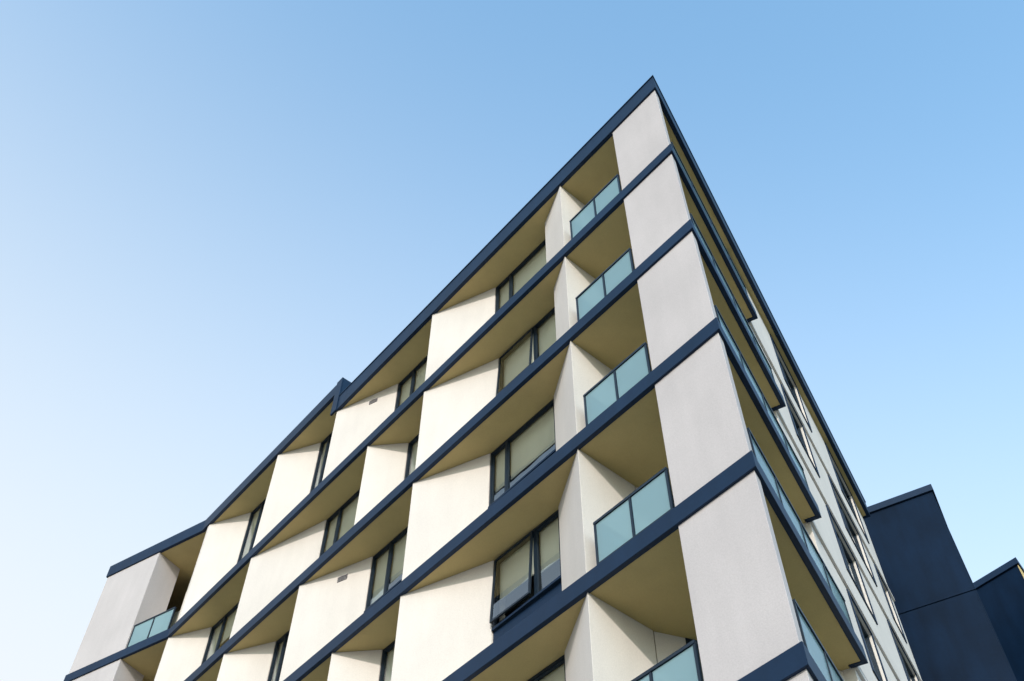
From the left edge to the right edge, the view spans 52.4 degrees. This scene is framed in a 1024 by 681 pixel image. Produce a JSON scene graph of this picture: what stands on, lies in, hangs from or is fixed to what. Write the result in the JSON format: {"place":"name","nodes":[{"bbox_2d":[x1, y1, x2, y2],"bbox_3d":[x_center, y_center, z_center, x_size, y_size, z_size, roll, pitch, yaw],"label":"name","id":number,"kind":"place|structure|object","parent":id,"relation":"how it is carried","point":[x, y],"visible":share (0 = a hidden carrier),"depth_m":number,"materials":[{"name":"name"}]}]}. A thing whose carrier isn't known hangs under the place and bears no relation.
{"place":"outdoors","nodes":[
{"label":"outdoors","id":0,"kind":"place"},
{"bbox_2d":[0,0,1023,680],"label":"sky","id":1,"kind":"structure","parent":0,"point":[216,215],"materials":[{"name":"blue"}]},
{"bbox_2d":[864,484,1016,680],"bbox_3d":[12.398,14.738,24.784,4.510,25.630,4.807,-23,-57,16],"label":"dark clad wing","id":2,"kind":"structure","parent":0,"point":[949,631],"depth_m":30.47,"materials":[{"name":"blue metal"}]},
{"bbox_2d":[973,557,1023,680],"bbox_3d":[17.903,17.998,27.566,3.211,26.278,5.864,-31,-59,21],"label":"dark clad wing","id":3,"kind":"structure","parent":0,"point":[1000,590],"depth_m":35.52,"materials":[{"name":"blue metal"}]},
{"bbox_3d":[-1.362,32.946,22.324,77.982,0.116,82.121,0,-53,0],"label":"pavement","id":4,"kind":"structure","parent":0,"visible":0},
{"bbox_2d":[169,444,703,680],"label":"window","id":5,"kind":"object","parent":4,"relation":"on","point":[550,574],"depth_m":18.73,"materials":[{"name":"grey glass"}]},
{"bbox_3d":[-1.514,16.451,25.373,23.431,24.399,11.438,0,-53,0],"label":"gable walls","id":6,"kind":"object","parent":4,"relation":"on","visible":0},
{"bbox_2d":[106,75,869,612],"bbox_3d":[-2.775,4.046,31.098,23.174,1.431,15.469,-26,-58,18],"label":"roof parapet","id":7,"kind":"structure","parent":6,"relation":"on","point":[588,171],"depth_m":26.97,"materials":[{"name":"blue metal"}]},
{"bbox_3d":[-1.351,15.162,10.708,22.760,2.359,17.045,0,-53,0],"label":"ground-storey walls","id":8,"kind":"object","parent":4,"relation":"on","visible":0},
{"bbox_2d":[64,144,867,680],"bbox_3d":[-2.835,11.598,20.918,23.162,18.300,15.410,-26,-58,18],"label":"floor slabs","id":9,"kind":"structure","parent":8,"relation":"on","point":[642,578],"depth_m":19.06,"materials":[{"name":"blue concrete"}]},
{"bbox_2d":[201,240,698,680],"bbox_3d":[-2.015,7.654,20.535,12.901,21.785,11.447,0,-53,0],"label":"window frames","id":10,"kind":"structure","parent":9,"relation":"on","point":[532,537],"depth_m":22.72,"materials":[{"name":"black metal"}]},
{"bbox_2d":[207,245,564,680],"bbox_3d":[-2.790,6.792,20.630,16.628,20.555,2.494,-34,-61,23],"label":"roller blinds","id":11,"kind":"object","parent":10,"relation":"attached to","point":[532,442],"visible":0.2,"depth_m":22.08,"materials":[{"name":"fabric"}]},
{"bbox_2d":[69,90,844,680],"bbox_3d":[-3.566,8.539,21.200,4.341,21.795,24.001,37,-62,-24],"label":"angled render panels","id":12,"kind":"object","parent":9,"relation":"on","point":[743,610],"visible":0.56,"depth_m":19.21,"materials":[{"name":"beige paint"}]},
{"bbox_2d":[337,398,377,582],"bbox_3d":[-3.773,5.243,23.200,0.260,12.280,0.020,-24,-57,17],"label":"wall vents","id":13,"kind":"object","parent":12,"relation":"attached to","point":[342,578],"depth_m":23.18,"materials":[{"name":"metal"}]},
{"bbox_2d":[364,449,561,641],"bbox_3d":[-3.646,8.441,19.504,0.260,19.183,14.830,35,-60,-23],"label":"spandrel panels","id":14,"kind":"object","parent":9,"relation":"on","point":[544,595],"visible":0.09,"depth_m":17.18,"materials":[{"name":"blue metal"}]},
{"bbox_2d":[126,142,853,680],"bbox_3d":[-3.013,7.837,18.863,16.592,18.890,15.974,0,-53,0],"label":"balustrade rails","id":15,"kind":"object","parent":9,"relation":"on","point":[692,642],"visible":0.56,"depth_m":16.12,"materials":[{"name":"black metal"}]},
{"bbox_2d":[128,149,850,680],"bbox_3d":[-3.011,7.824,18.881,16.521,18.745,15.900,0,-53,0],"label":"balustrade glass","id":16,"kind":"object","parent":15,"relation":"attached to","point":[650,503],"visible":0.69,"depth_m":16.10,"materials":[{"name":"teal glass"}]},
{"bbox_2d":[746,289,921,680],"bbox_3d":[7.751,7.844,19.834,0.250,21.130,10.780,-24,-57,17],"label":"side facade walls","id":17,"kind":"structure","parent":9,"relation":"on","point":[882,626],"depth_m":23.14,"materials":[{"name":"beige paint"}]},
{"bbox_2d":[778,357,914,680],"bbox_3d":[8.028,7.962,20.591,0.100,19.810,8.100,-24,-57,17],"label":"side window frames","id":18,"kind":"structure","parent":17,"relation":"attached to","point":[856,576],"depth_m":24.43,"materials":[{"name":"metal"}]},
{"bbox_2d":[786,377,912,680],"bbox_3d":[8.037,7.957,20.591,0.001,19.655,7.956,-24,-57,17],"label":"side window glass","id":19,"kind":"object","parent":18,"relation":"attached to","point":[854,577],"visible":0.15,"depth_m":22.88,"materials":[{"name":"black glass"}]}
]}

